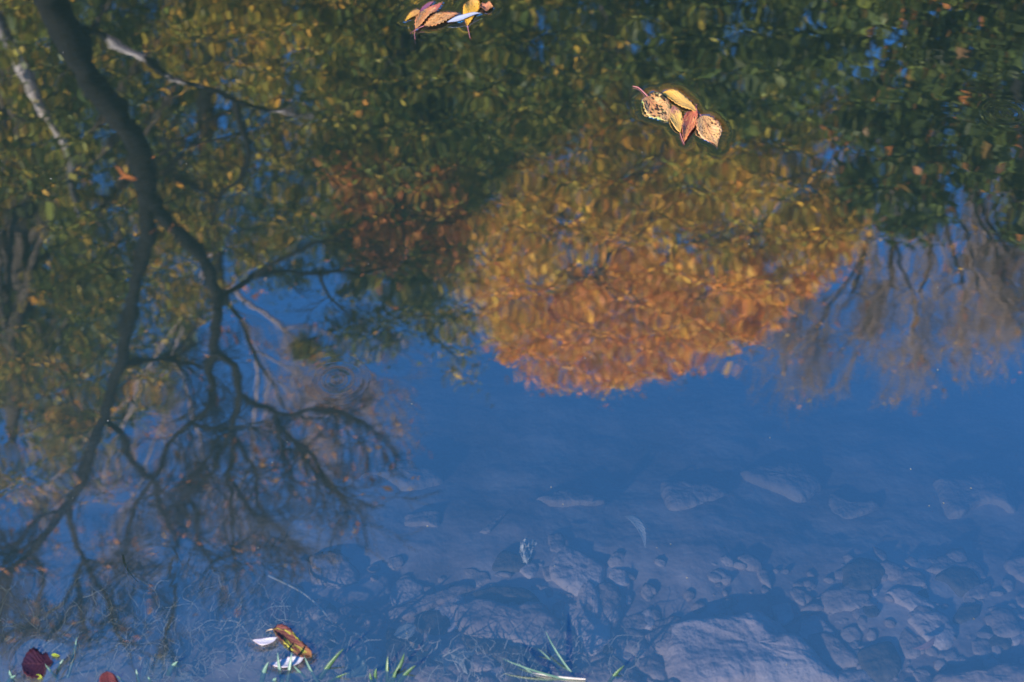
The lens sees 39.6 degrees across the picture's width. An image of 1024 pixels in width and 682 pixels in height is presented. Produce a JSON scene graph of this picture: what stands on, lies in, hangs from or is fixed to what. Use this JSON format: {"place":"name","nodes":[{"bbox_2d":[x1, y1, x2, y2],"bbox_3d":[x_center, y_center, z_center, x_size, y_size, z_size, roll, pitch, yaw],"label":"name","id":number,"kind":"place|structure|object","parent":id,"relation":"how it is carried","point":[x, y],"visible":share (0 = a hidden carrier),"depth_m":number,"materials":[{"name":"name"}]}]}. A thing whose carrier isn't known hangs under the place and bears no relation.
{"place":"outdoors","nodes":[
{"label":"outdoors","id":0,"kind":"place"},
{"bbox_2d":[0,550,651,681],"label":"sunken grass","id":1,"kind":"structure","parent":0,"point":[202,650],"depth_m":1.86,"materials":[{"name":"plant"}]},
{"bbox_2d":[0,6,1023,681],"bbox_3d":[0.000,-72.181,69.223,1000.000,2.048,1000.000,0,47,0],"label":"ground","id":2,"kind":"structure","parent":0,"point":[516,352],"depth_m":2.38,"materials":[{"name":"liquid"}]},
{"bbox_2d":[45,638,76,679],"bbox_3d":[-0.568,0.409,1.821,0.016,0.040,0.052,28,53,24],"label":"grass tuft","id":3,"kind":"object","parent":2,"relation":"on","point":[69,670],"visible":1,"depth_m":1.82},
{"bbox_2d":[122,554,138,581],"bbox_3d":[-0.535,0.319,1.986,0.007,0.011,0.061,-24,52,-21],"label":"sunken root","id":4,"kind":"object","parent":2,"relation":"on","point":[124,563],"visible":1,"depth_m":1.99,"materials":[{"name":"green plant"}]},
{"bbox_2d":[116,661,177,681],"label":"grass tuft","id":5,"kind":"object","parent":2,"relation":"on","point":[170,669],"visible":1,"depth_m":1.80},
{"bbox_2d":[141,654,171,681],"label":"sunken leaf","id":6,"kind":"object","parent":2,"relation":"on","point":[146,673],"visible":0.84,"depth_m":1.86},
{"bbox_2d":[174,671,193,681],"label":"stone","id":7,"kind":"object","parent":2,"relation":"on","point":[177,679],"visible":0.91,"depth_m":1.84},
{"bbox_2d":[220,619,252,642],"bbox_3d":[-0.361,0.381,1.886,0.067,0.017,0.014,32,54,26],"label":"sunken root","id":8,"kind":"object","parent":2,"relation":"on","point":[230,620],"visible":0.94,"depth_m":1.89,"materials":[{"name":"plant"}]},
{"bbox_2d":[203,605,290,642],"bbox_3d":[-0.354,0.373,1.895,0.124,0.006,0.014,-21,50,-18],"label":"sunken root","id":9,"kind":"object","parent":2,"relation":"on","point":[225,628],"visible":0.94,"depth_m":1.89,"materials":[{"name":"plant"}]},
{"bbox_2d":[265,598,290,625],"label":"sunken leaf","id":10,"kind":"object","parent":2,"relation":"on","point":[269,612],"visible":0.85,"depth_m":1.91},
{"bbox_2d":[259,653,318,681],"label":"grass tuft","id":11,"kind":"object","parent":2,"relation":"on","point":[263,674],"visible":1,"depth_m":1.80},
{"bbox_2d":[268,574,332,623],"bbox_3d":[-0.284,0.348,1.929,0.131,0.019,0.011,33,55,27],"label":"sunken root","id":12,"kind":"object","parent":2,"relation":"on","point":[289,585],"visible":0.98,"depth_m":1.93,"materials":[{"name":"plant"}]},
{"bbox_2d":[305,599,328,619],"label":"stone","id":13,"kind":"object","parent":2,"relation":"on","point":[314,607],"visible":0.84,"depth_m":1.93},
{"bbox_2d":[323,635,336,647],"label":"stone","id":14,"kind":"object","parent":2,"relation":"on","point":[330,644],"visible":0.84,"depth_m":1.89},
{"bbox_2d":[318,648,347,681],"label":"grass tuft","id":15,"kind":"object","parent":2,"relation":"on","point":[325,670],"visible":1,"depth_m":1.80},
{"bbox_2d":[309,551,359,588],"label":"stone","id":16,"kind":"object","parent":2,"relation":"on","point":[345,572],"visible":1,"depth_m":1.98,"materials":[{"name":"stone"}]},
{"bbox_2d":[345,642,368,677],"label":"sunken leaf","id":17,"kind":"object","parent":2,"relation":"on","point":[359,666],"visible":0.91,"depth_m":1.85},
{"bbox_2d":[350,639,373,657],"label":"stone","id":18,"kind":"object","parent":2,"relation":"on","point":[360,651],"visible":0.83,"depth_m":1.88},
{"bbox_2d":[369,653,415,681],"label":"grass tuft","id":19,"kind":"object","parent":2,"relation":"on","point":[403,676],"visible":1,"depth_m":1.79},
{"bbox_2d":[359,459,444,490],"bbox_3d":[-0.162,0.204,2.172,0.126,0.040,0.074,17,49,15],"label":"stone","id":20,"kind":"object","parent":2,"relation":"on","point":[404,475],"visible":1,"depth_m":2.16,"materials":[{"name":"stone"}]},
{"bbox_2d":[385,628,419,662],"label":"stone","id":21,"kind":"object","parent":2,"relation":"on","point":[399,645],"visible":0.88,"depth_m":1.88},
{"bbox_2d":[394,623,415,638],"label":"sunken leaf","id":22,"kind":"object","parent":21,"relation":"on","point":[400,632],"visible":0.98,"depth_m":1.89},
{"bbox_2d":[389,578,423,606],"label":"stone","id":23,"kind":"object","parent":2,"relation":"on","point":[404,590],"visible":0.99,"depth_m":1.96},
{"bbox_2d":[409,628,430,663],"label":"sunken leaf","id":24,"kind":"object","parent":2,"relation":"on","point":[419,651],"visible":0.95,"depth_m":1.86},
{"bbox_2d":[404,510,441,526],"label":"stone","id":25,"kind":"object","parent":2,"relation":"on","point":[431,518],"visible":1,"depth_m":2.07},
{"bbox_2d":[381,584,474,622],"bbox_3d":[-0.117,0.358,1.946,0.145,0.027,0.032,-22,51,-19],"label":"stone","id":26,"kind":"object","parent":2,"relation":"on","point":[414,607],"visible":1,"depth_m":1.94,"materials":[{"name":"stone"}]},
{"bbox_2d":[415,661,456,681],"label":"stone","id":27,"kind":"object","parent":2,"relation":"on","point":[431,667],"visible":0.85,"depth_m":1.83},
{"bbox_2d":[414,610,458,635],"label":"stone","id":28,"kind":"object","parent":2,"relation":"on","point":[427,620],"visible":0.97,"depth_m":1.91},
{"bbox_2d":[420,632,467,660],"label":"stone","id":29,"kind":"object","parent":2,"relation":"on","point":[446,639],"visible":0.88,"depth_m":1.88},
{"bbox_2d":[432,636,475,673],"bbox_3d":[-0.075,0.416,1.855,0.056,0.020,0.065,-25,52,-22],"label":"sunken leaf","id":30,"kind":"object","parent":29,"relation":"on","point":[459,659],"visible":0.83,"depth_m":1.85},
{"bbox_2d":[433,595,464,631],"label":"stone","id":31,"kind":"object","parent":2,"relation":"on","point":[444,608],"visible":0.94,"depth_m":1.93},
{"bbox_2d":[448,662,468,681],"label":"stone","id":32,"kind":"object","parent":2,"relation":"on","point":[453,668],"visible":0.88,"depth_m":1.84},
{"bbox_2d":[464,595,476,602],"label":"stone","id":33,"kind":"object","parent":2,"relation":"on","point":[469,598],"visible":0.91,"depth_m":1.94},
{"bbox_2d":[468,572,490,586],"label":"stone","id":34,"kind":"object","parent":2,"relation":"on","point":[476,579],"visible":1,"depth_m":1.97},
{"bbox_2d":[464,649,495,673],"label":"stone","id":35,"kind":"object","parent":2,"relation":"on","point":[477,660],"visible":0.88,"depth_m":1.85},
{"bbox_2d":[465,675,497,681],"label":"stone","id":36,"kind":"object","parent":2,"relation":"on","point":[486,678],"visible":0.94,"depth_m":1.82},
{"bbox_2d":[479,509,510,533],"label":"stone","id":37,"kind":"object","parent":2,"relation":"on","point":[488,528],"visible":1,"depth_m":2.06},
{"bbox_2d":[491,666,503,675],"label":"stone","id":38,"kind":"object","parent":2,"relation":"on","point":[496,668],"visible":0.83,"depth_m":1.84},
{"bbox_2d":[471,586,539,603],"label":"stone","id":39,"kind":"object","parent":2,"relation":"on","point":[507,595],"visible":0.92,"depth_m":1.94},
{"bbox_2d":[450,598,561,647],"bbox_3d":[-0.007,0.382,1.905,0.170,0.042,0.092,0,47,0],"label":"stone","id":40,"kind":"object","parent":2,"relation":"on","point":[494,619],"visible":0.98,"depth_m":1.89,"materials":[{"name":"stone"}]},
{"bbox_2d":[492,550,531,573],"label":"stone","id":41,"kind":"object","parent":2,"relation":"on","point":[508,561],"visible":0.94,"depth_m":1.99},
{"bbox_2d":[460,636,576,670],"bbox_3d":[0.006,0.415,1.865,0.180,0.028,0.035,11,48,10],"label":"stone","id":42,"kind":"object","parent":2,"relation":"on","point":[498,649],"visible":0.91,"depth_m":1.86,"materials":[{"name":"stone"}]},
{"bbox_2d":[499,647,552,681],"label":"stone","id":43,"kind":"object","parent":2,"relation":"on","point":[516,671],"visible":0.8,"depth_m":1.83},
{"bbox_2d":[520,563,537,579],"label":"stone","id":44,"kind":"object","parent":2,"relation":"on","point":[529,571],"visible":1,"depth_m":1.98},
{"bbox_2d":[504,633,581,681],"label":"grass tuft","id":45,"kind":"object","parent":2,"relation":"on","point":[557,669],"visible":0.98,"depth_m":1.80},
{"bbox_2d":[542,566,550,580],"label":"stone","id":46,"kind":"object","parent":2,"relation":"on","point":[546,574],"visible":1,"depth_m":1.98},
{"bbox_2d":[548,532,564,552],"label":"stone","id":47,"kind":"object","parent":2,"relation":"on","point":[557,539],"visible":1,"depth_m":2.02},
{"bbox_2d":[532,629,583,659],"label":"stone","id":48,"kind":"object","parent":2,"relation":"on","point":[570,637],"visible":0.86,"depth_m":1.87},
{"bbox_2d":[552,667,586,681],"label":"stone","id":49,"kind":"object","parent":2,"relation":"on","point":[567,672],"visible":0.41,"depth_m":1.83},
{"bbox_2d":[563,603,576,621],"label":"stone","id":50,"kind":"object","parent":2,"relation":"on","point":[569,612],"visible":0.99,"depth_m":1.93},
{"bbox_2d":[536,488,608,507],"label":"stone","id":51,"kind":"object","parent":2,"relation":"on","point":[566,497],"visible":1,"depth_m":2.11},
{"bbox_2d":[549,545,605,595],"bbox_3d":[0.091,0.324,1.982,0.092,0.027,0.079,25,52,21],"label":"stone","id":52,"kind":"object","parent":2,"relation":"on","point":[572,570],"visible":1,"depth_m":1.97,"materials":[{"name":"stone"}]},
{"bbox_2d":[570,580,609,655],"bbox_3d":[0.107,0.371,1.924,0.060,0.030,0.142,0,47,0],"label":"stone","id":53,"kind":"object","parent":2,"relation":"on","point":[595,623],"visible":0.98,"depth_m":1.91,"materials":[{"name":"stone"}]},
{"bbox_2d":[582,582,623,622],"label":"stone","id":54,"kind":"object","parent":2,"relation":"on","point":[609,596],"visible":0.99,"depth_m":1.93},
{"bbox_2d":[603,643,614,654],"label":"stone","id":55,"kind":"object","parent":2,"relation":"on","point":[606,647],"visible":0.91,"depth_m":1.88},
{"bbox_2d":[580,656,639,681],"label":"stone","id":56,"kind":"object","parent":2,"relation":"on","point":[602,674],"visible":0.79,"depth_m":1.84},
{"bbox_2d":[607,665,624,681],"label":"grass tuft","id":57,"kind":"object","parent":2,"relation":"on","point":[613,676],"visible":1,"depth_m":1.79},
{"bbox_2d":[609,568,630,588],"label":"stone","id":58,"kind":"object","parent":2,"relation":"on","point":[619,578],"visible":1,"depth_m":1.97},
{"bbox_2d":[613,649,633,661],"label":"stone","id":59,"kind":"object","parent":2,"relation":"on","point":[619,654],"visible":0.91,"depth_m":1.86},
{"bbox_2d":[608,627,647,657],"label":"stone","id":60,"kind":"object","parent":2,"relation":"on","point":[620,642],"visible":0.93,"depth_m":1.88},
{"bbox_2d":[613,614,647,631],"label":"stone","id":61,"kind":"object","parent":2,"relation":"on","point":[636,622],"visible":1,"depth_m":1.91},
{"bbox_2d":[625,515,645,546],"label":"sunken leaf","id":62,"kind":"object","parent":2,"relation":"on","point":[638,523],"visible":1,"depth_m":1.97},
{"bbox_2d":[639,608,653,630],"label":"stone","id":63,"kind":"object","parent":2,"relation":"on","point":[648,618],"visible":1,"depth_m":1.91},
{"bbox_2d":[270,548,1023,681],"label":"gravel","id":64,"kind":"structure","parent":2,"relation":"on","point":[851,637],"depth_m":1.93,"materials":[{"name":"gravel"}]},
{"bbox_2d":[634,657,664,679],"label":"stone","id":65,"kind":"object","parent":2,"relation":"on","point":[643,666],"visible":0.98,"depth_m":1.85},
{"bbox_2d":[645,624,671,656],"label":"stone","id":66,"kind":"object","parent":2,"relation":"on","point":[658,639],"visible":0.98,"depth_m":1.88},
{"bbox_2d":[661,480,728,510],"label":"stone","id":67,"kind":"object","parent":2,"relation":"on","point":[680,495],"visible":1,"depth_m":2.11,"materials":[{"name":"stone"}]},
{"bbox_2d":[661,610,838,681],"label":"stone","id":68,"kind":"object","parent":2,"relation":"on","point":[753,646],"visible":0.99,"depth_m":1.85,"materials":[{"name":"stone"}]},
{"bbox_2d":[757,568,771,589],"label":"stone","id":69,"kind":"object","parent":2,"relation":"on","point":[764,578],"visible":1,"depth_m":1.97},
{"bbox_2d":[740,461,824,502],"bbox_3d":[0.415,0.206,2.184,0.128,0.042,0.096,22,51,20],"label":"stone","id":70,"kind":"object","parent":2,"relation":"on","point":[798,482],"visible":1,"depth_m":2.16,"materials":[{"name":"stone"}]},
{"bbox_2d":[790,587,807,605],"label":"stone","id":71,"kind":"object","parent":2,"relation":"on","point":[798,598],"visible":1,"depth_m":1.96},
{"bbox_2d":[799,615,834,638],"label":"stone","id":72,"kind":"object","parent":2,"relation":"on","point":[812,624],"visible":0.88,"depth_m":1.91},
{"bbox_2d":[807,631,858,668],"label":"stone","id":73,"kind":"object","parent":2,"relation":"on","point":[831,650],"visible":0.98,"depth_m":1.88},
{"bbox_2d":[819,587,870,613],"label":"stone","id":74,"kind":"object","parent":2,"relation":"on","point":[832,601],"visible":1,"depth_m":1.94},
{"bbox_2d":[828,494,880,518],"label":"stone","id":75,"kind":"object","parent":2,"relation":"on","point":[842,507],"visible":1,"depth_m":2.12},
{"bbox_2d":[835,670,874,681],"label":"stone","id":76,"kind":"object","parent":2,"relation":"on","point":[855,676],"visible":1,"depth_m":1.85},
{"bbox_2d":[841,558,884,592],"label":"stone","id":77,"kind":"object","parent":2,"relation":"on","point":[864,574],"visible":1,"depth_m":1.98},
{"bbox_2d":[862,605,879,617],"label":"stone","id":78,"kind":"object","parent":2,"relation":"on","point":[872,611],"visible":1,"depth_m":1.93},
{"bbox_2d":[857,642,901,681],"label":"stone","id":79,"kind":"object","parent":2,"relation":"on","point":[880,662],"visible":1,"depth_m":1.86,"materials":[{"name":"stone"}]},
{"bbox_2d":[873,546,887,561],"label":"stone","id":80,"kind":"object","parent":2,"relation":"on","point":[880,555],"visible":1,"depth_m":2.02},
{"bbox_2d":[898,628,920,658],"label":"stone","id":81,"kind":"object","parent":2,"relation":"on","point":[906,646],"visible":0.94,"depth_m":1.88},
{"bbox_2d":[885,587,936,611],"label":"stone","id":82,"kind":"object","parent":2,"relation":"on","point":[908,599],"visible":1,"depth_m":1.94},
{"bbox_2d":[897,569,926,587],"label":"stone","id":83,"kind":"object","parent":2,"relation":"on","point":[910,578],"visible":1,"depth_m":1.97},
{"bbox_2d":[912,636,925,654],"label":"stone","id":84,"kind":"object","parent":2,"relation":"on","point":[922,640],"visible":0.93,"depth_m":1.89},
{"bbox_2d":[912,672,932,681],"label":"stone","id":85,"kind":"object","parent":2,"relation":"on","point":[919,677],"visible":1,"depth_m":1.85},
{"bbox_2d":[917,589,928,598],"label":"stone","id":86,"kind":"object","parent":2,"relation":"on","point":[924,593],"visible":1,"depth_m":1.96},
{"bbox_2d":[914,636,934,649],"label":"sunken leaf","id":87,"kind":"object","parent":2,"relation":"on","point":[928,644],"visible":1,"depth_m":1.86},
{"bbox_2d":[907,611,956,649],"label":"stone","id":88,"kind":"object","parent":2,"relation":"on","point":[928,626],"visible":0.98,"depth_m":1.90,"materials":[{"name":"stone"}]},
{"bbox_2d":[927,555,955,573],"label":"stone","id":89,"kind":"object","parent":2,"relation":"on","point":[942,563],"visible":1,"depth_m":2.00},
{"bbox_2d":[935,567,980,597],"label":"stone","id":90,"kind":"object","parent":2,"relation":"on","point":[961,582],"visible":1,"depth_m":1.98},
{"bbox_2d":[953,604,980,623],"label":"stone","id":91,"kind":"object","parent":2,"relation":"on","point":[966,613],"visible":0.99,"depth_m":1.93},
{"bbox_2d":[955,560,986,580],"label":"stone","id":92,"kind":"object","parent":2,"relation":"on","point":[977,569],"visible":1,"depth_m":2.00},
{"bbox_2d":[933,471,1016,518],"bbox_3d":[0.704,0.232,2.164,0.128,0.054,0.116,0,47,0],"label":"stone","id":93,"kind":"object","parent":2,"relation":"on","point":[959,497],"visible":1,"depth_m":2.15,"materials":[{"name":"stone"}]},
{"bbox_2d":[963,580,991,600],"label":"stone","id":94,"kind":"object","parent":2,"relation":"on","point":[982,590],"visible":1,"depth_m":1.97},
{"bbox_2d":[932,663,1023,681],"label":"stone","id":95,"kind":"object","parent":2,"relation":"on","point":[1006,672],"visible":1,"depth_m":1.84,"materials":[{"name":"stone"}]},
{"bbox_2d":[972,639,991,654],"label":"stone","id":96,"kind":"object","parent":2,"relation":"on","point":[980,646],"visible":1,"depth_m":1.89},
{"bbox_2d":[988,635,1011,649],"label":"stone","id":97,"kind":"object","parent":2,"relation":"on","point":[1001,642],"visible":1,"depth_m":1.90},
{"bbox_2d":[990,607,1021,637],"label":"stone","id":98,"kind":"object","parent":2,"relation":"on","point":[1005,623],"visible":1,"depth_m":1.92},
{"bbox_2d":[1004,554,1023,582],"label":"stone","id":99,"kind":"object","parent":2,"relation":"on","point":[1014,566],"visible":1,"depth_m":2.01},
{"bbox_2d":[1011,629,1023,646],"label":"stone","id":100,"kind":"object","parent":2,"relation":"on","point":[1017,640],"visible":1,"depth_m":1.91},
{"bbox_2d":[1015,594,1023,608],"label":"stone","id":101,"kind":"object","parent":2,"relation":"on","point":[1019,600],"visible":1,"depth_m":1.96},
{"bbox_2d":[0,0,1023,266],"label":"water","id":102,"kind":"structure","parent":0,"point":[122,116],"depth_m":2.58,"materials":[{"name":"liquid"}]},
{"bbox_2d":[21,647,52,678],"bbox_3d":[-0.605,0.409,1.804,0.039,0.004,0.040,18,50,16],"label":"fallen leaf","id":103,"kind":"object","parent":102,"relation":"on","point":[35,661],"visible":1,"depth_m":1.80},
{"bbox_2d":[99,671,117,681],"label":"fallen leaf","id":104,"kind":"object","parent":102,"relation":"on","point":[106,676],"visible":1,"depth_m":1.79,"materials":[{"name":"red plant"}]},
{"bbox_2d":[253,637,276,644],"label":"fallen leaf","id":105,"kind":"object","parent":102,"relation":"on","point":[264,641],"visible":1,"depth_m":1.83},
{"bbox_2d":[270,656,303,667],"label":"fallen leaf","id":106,"kind":"object","parent":102,"relation":"on","point":[284,662],"visible":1,"depth_m":1.81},
{"bbox_2d":[266,624,311,656],"bbox_3d":[-0.282,0.384,1.826,0.073,0.005,0.024,29,54,25],"label":"fallen leaf","id":107,"kind":"object","parent":102,"relation":"on","point":[289,638],"visible":1,"depth_m":1.83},
{"bbox_2d":[405,9,419,20],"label":"fallen leaf","id":108,"kind":"object","parent":102,"relation":"on","point":[413,13],"visible":1,"depth_m":2.78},
{"bbox_2d":[414,3,441,38],"bbox_3d":[-0.172,-0.628,2.764,0.028,0.006,0.136,16,49,15],"label":"fallen leaf","id":109,"kind":"object","parent":102,"relation":"on","point":[422,16],"visible":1,"depth_m":2.77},
{"bbox_2d":[410,12,459,33],"bbox_3d":[-0.151,-0.619,2.758,0.035,0.005,0.112,31,54,26],"label":"fallen leaf","id":110,"kind":"object","parent":102,"relation":"on","point":[437,18],"visible":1,"depth_m":2.77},
{"bbox_2d":[448,12,478,21],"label":"fallen leaf","id":111,"kind":"object","parent":102,"relation":"on","point":[460,17],"visible":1,"depth_m":2.77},
{"bbox_2d":[463,0,479,37],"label":"fallen leaf","id":112,"kind":"object","parent":102,"relation":"on","point":[469,6],"visible":1,"depth_m":2.79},
{"bbox_2d":[480,1,492,10],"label":"fallen leaf","id":113,"kind":"object","parent":102,"relation":"on","point":[486,6],"visible":1,"depth_m":2.80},
{"bbox_2d":[519,537,536,563],"bbox_3d":[0.020,0.283,1.945,0.021,0.017,0.041,16,49,15],"label":"leaf scrap","id":114,"kind":"object","parent":102,"relation":"in","point":[527,546],"visible":1,"depth_m":1.94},
{"bbox_2d":[535,673,585,679],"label":"grass tuft","id":115,"kind":"object","parent":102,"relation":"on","point":[567,677],"visible":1,"depth_m":1.79,"materials":[{"name":"plant"}]},
{"bbox_2d":[633,86,671,121],"bbox_3d":[0.262,-0.435,2.590,0.056,0.008,0.113,-9,48,-8],"label":"fallen leaf","id":116,"kind":"object","parent":102,"relation":"on","point":[657,105],"visible":1,"depth_m":2.58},
{"bbox_2d":[669,105,683,143],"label":"fallen leaf","id":117,"kind":"object","parent":102,"relation":"on","point":[675,116],"visible":1,"depth_m":2.56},
{"bbox_2d":[662,88,696,110],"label":"fallen leaf","id":118,"kind":"object","parent":102,"relation":"on","point":[676,96],"visible":1,"depth_m":2.60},
{"bbox_2d":[681,111,698,141],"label":"fallen leaf","id":119,"kind":"object","parent":102,"relation":"on","point":[689,121],"visible":1,"depth_m":2.55,"materials":[{"name":"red plant"}]},
{"bbox_2d":[696,104,721,145],"bbox_3d":[0.351,-0.387,2.545,0.046,0.008,0.119,0,47,0],"label":"fallen leaf","id":120,"kind":"object","parent":102,"relation":"on","point":[709,128],"visible":1,"depth_m":2.54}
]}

